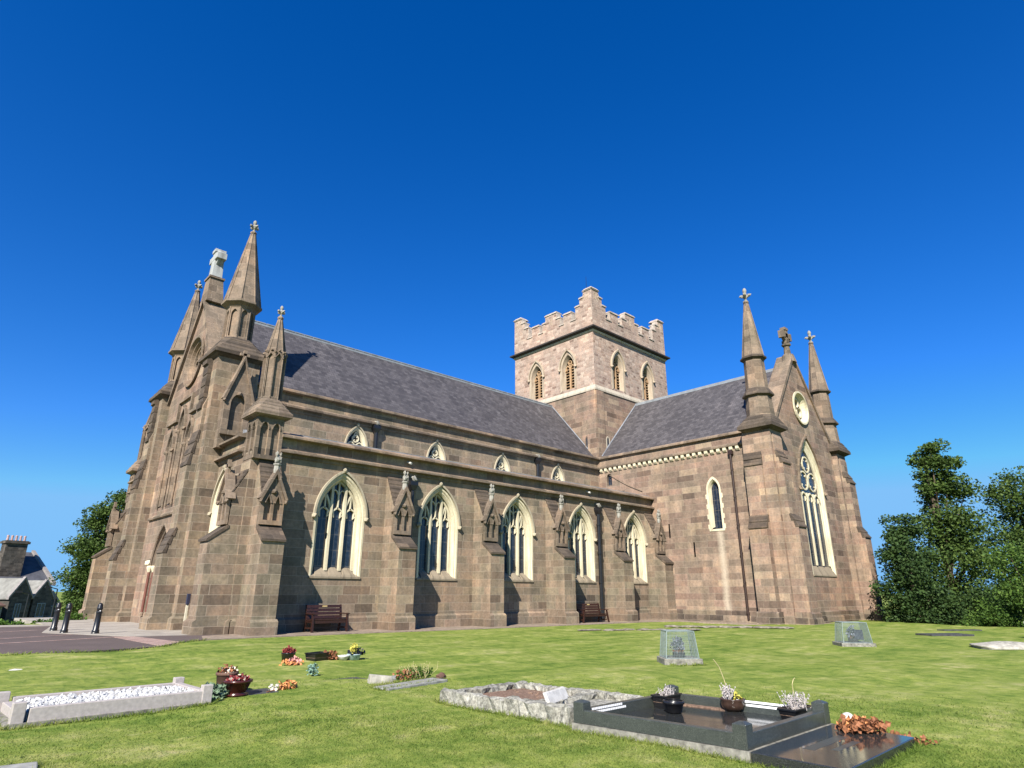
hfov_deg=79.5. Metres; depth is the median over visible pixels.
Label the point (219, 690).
plant clump
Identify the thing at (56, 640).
paving line
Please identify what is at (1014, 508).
broad tree
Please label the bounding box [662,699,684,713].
bowl pot
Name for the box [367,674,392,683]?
fallen stone
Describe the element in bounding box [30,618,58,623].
hedge
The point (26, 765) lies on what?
grave slab
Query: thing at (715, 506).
window
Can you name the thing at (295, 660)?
flower bunch
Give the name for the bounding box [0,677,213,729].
white grave
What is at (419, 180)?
sky
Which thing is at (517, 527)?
window
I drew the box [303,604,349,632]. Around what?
garden bench
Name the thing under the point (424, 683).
grave slab
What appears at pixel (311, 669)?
flower bunch
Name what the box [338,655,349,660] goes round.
bowl pot
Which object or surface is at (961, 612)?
bushy tree
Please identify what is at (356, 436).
window
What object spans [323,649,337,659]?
plant clump
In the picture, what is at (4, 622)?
hedge
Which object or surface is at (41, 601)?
house
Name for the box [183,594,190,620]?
sign post
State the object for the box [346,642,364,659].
flower pot
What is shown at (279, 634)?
path
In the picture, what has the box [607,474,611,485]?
window
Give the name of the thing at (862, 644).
stone plinth
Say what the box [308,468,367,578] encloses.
window
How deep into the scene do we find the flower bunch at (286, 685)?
9.88 m
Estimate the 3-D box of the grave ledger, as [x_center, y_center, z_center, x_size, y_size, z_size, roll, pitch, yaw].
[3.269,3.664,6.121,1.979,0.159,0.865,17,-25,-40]
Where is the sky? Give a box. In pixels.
[0,0,1023,592]
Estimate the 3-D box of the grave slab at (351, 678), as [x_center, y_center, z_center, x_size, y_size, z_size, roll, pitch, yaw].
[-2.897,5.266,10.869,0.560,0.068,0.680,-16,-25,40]
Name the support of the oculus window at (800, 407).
in the cathedral
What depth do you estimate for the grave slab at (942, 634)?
23.45 m
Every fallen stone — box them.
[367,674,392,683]
[436,672,445,678]
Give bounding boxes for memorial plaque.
[543,687,568,702]
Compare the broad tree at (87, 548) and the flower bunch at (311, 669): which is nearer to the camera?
the flower bunch at (311, 669)
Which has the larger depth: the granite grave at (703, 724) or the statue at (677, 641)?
the statue at (677, 641)
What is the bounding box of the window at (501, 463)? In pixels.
[494,452,510,471]
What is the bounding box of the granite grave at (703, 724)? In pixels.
[572,684,832,762]
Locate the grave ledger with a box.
[751,724,914,767]
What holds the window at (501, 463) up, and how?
in the cathedral
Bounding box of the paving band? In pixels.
[114,636,178,645]
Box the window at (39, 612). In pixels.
[34,603,45,617]
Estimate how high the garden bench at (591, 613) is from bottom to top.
0.960 m
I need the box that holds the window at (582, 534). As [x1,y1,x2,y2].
[568,503,596,582]
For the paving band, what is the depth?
18.22 m
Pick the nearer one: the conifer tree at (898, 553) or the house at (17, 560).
the conifer tree at (898, 553)
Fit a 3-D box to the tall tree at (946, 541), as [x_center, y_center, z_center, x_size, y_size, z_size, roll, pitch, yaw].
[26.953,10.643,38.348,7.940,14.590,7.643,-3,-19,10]
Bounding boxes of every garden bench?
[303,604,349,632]
[576,603,609,622]
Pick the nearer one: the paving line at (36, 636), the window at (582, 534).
the paving line at (36, 636)
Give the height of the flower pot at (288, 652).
0.372 m
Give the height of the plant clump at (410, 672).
0.329 m
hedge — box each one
[0,618,24,624]
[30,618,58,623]
[59,612,88,619]
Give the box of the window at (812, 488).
[797,435,836,576]
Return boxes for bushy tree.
[57,587,82,614]
[927,579,1023,626]
[967,540,1023,627]
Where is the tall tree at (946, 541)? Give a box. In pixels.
[894,438,1022,623]
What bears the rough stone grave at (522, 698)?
on the ground at (902, 659)
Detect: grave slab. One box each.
[0,761,37,767]
[245,688,278,695]
[332,677,365,679]
[375,678,447,690]
[915,633,973,635]
[937,629,981,630]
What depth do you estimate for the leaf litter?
6.53 m
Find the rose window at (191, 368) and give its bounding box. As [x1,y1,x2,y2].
[183,335,203,386]
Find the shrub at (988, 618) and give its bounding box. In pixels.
[955,600,1014,626]
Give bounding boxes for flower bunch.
[267,679,297,691]
[279,655,303,665]
[306,663,318,675]
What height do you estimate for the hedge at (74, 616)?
0.879 m
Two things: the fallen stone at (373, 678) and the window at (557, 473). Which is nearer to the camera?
the fallen stone at (373, 678)
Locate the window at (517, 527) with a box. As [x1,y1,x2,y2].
[499,493,535,581]
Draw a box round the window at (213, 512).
[207,465,225,532]
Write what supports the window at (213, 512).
in the cathedral
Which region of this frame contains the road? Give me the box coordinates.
[0,624,226,653]
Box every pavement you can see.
[0,624,48,626]
[14,617,186,636]
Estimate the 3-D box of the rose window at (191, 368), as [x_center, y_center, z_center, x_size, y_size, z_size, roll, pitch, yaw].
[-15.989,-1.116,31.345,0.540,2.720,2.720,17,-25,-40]
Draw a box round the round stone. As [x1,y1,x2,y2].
[843,712,852,718]
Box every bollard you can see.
[49,602,61,630]
[59,603,72,632]
[91,603,103,633]
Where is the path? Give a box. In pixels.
[202,620,830,639]
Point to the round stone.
(848, 713)
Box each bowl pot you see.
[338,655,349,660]
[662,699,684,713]
[713,659,745,711]
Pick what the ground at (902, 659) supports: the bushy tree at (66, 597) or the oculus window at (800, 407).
the bushy tree at (66, 597)
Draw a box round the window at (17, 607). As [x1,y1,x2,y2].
[11,603,21,618]
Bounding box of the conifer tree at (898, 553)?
[869,513,966,624]
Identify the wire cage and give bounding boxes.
[660,630,699,658]
[835,621,872,642]
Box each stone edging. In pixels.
[577,628,700,630]
[664,625,793,628]
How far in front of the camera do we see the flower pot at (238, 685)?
9.24 m
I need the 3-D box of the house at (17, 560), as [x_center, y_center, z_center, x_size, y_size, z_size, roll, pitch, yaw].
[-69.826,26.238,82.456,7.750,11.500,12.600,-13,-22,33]
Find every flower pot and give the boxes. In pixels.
[216,664,238,693]
[223,673,252,696]
[281,645,296,659]
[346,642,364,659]
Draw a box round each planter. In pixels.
[304,651,330,660]
[650,684,681,708]
[777,678,811,719]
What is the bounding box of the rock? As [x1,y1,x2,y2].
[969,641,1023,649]
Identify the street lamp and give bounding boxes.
[14,591,29,617]
[45,586,57,616]
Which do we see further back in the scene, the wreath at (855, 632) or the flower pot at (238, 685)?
the wreath at (855, 632)
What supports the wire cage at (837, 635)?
on the stone plinth at (862, 644)
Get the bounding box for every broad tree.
[46,488,126,616]
[967,466,1023,617]
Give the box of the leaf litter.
[880,729,939,744]
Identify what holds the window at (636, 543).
in the cathedral
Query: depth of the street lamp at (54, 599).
42.35 m
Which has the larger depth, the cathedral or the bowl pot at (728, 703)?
the cathedral
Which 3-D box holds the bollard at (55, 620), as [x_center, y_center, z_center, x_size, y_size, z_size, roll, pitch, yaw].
[-16.683,8.515,22.531,0.250,1.000,0.250,17,-25,-40]
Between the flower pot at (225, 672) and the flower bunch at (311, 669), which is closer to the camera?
the flower pot at (225, 672)
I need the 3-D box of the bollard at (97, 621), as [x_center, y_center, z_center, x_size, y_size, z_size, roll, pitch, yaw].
[-14.259,8.072,21.197,0.250,1.000,0.250,17,-25,-40]
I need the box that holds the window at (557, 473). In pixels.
[551,463,564,480]
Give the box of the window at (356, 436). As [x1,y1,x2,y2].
[344,423,367,446]
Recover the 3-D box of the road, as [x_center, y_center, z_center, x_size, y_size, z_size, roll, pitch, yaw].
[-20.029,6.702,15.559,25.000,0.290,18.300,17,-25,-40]
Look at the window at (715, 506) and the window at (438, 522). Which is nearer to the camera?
the window at (438, 522)
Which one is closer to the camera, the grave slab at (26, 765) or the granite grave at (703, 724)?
the grave slab at (26, 765)
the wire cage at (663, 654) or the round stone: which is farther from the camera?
the wire cage at (663, 654)
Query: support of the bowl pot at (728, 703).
on the granite grave at (703, 724)
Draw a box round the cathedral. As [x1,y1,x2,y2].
[78,221,884,635]
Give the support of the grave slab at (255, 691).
on the ground at (902, 659)
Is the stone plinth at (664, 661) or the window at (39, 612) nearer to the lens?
the stone plinth at (664, 661)
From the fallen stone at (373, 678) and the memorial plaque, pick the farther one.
the fallen stone at (373, 678)
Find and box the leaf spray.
[835,714,890,733]
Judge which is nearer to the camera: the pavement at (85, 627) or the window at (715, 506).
the pavement at (85, 627)
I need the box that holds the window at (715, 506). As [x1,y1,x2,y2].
[705,477,725,530]
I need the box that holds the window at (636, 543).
[624,510,647,583]
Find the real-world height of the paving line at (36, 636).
0.257 m
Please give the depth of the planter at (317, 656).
13.85 m
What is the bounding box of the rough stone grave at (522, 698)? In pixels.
[439,680,642,727]
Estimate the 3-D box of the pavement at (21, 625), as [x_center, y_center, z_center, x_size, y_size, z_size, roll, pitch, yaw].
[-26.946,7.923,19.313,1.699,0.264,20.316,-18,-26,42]
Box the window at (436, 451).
[426,439,445,459]
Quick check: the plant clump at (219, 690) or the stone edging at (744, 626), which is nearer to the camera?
the plant clump at (219, 690)
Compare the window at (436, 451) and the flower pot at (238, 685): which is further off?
the window at (436, 451)
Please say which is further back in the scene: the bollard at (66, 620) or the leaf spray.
the bollard at (66, 620)
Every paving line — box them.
[0,637,112,643]
[3,634,71,638]
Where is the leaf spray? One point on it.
(858, 723)
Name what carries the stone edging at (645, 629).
on the ground at (902, 659)
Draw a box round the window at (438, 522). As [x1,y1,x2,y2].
[416,482,461,580]
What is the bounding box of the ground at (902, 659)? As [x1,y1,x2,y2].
[0,592,1023,767]
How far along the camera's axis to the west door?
28.77 m
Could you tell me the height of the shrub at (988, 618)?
2.755 m
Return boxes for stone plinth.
[657,656,702,664]
[832,641,876,646]
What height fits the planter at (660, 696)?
0.266 m
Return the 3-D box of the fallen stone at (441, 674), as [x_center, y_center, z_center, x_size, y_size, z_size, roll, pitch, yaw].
[-1.274,5.298,11.123,0.190,0.172,0.144,17,-25,-40]
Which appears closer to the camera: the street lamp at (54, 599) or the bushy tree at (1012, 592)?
the bushy tree at (1012, 592)
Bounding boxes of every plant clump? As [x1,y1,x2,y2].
[200,681,229,699]
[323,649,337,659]
[392,661,437,679]
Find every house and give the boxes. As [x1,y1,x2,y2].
[0,535,55,585]
[0,577,59,623]
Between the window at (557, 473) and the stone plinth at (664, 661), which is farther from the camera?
the window at (557, 473)
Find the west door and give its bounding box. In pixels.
[138,522,167,617]
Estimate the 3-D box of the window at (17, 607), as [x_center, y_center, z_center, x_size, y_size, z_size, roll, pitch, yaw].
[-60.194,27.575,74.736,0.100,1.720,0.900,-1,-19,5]
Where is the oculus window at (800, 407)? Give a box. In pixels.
[792,391,808,424]
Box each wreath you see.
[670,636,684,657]
[846,625,863,642]
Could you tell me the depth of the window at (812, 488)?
37.81 m
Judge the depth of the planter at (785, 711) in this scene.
7.26 m

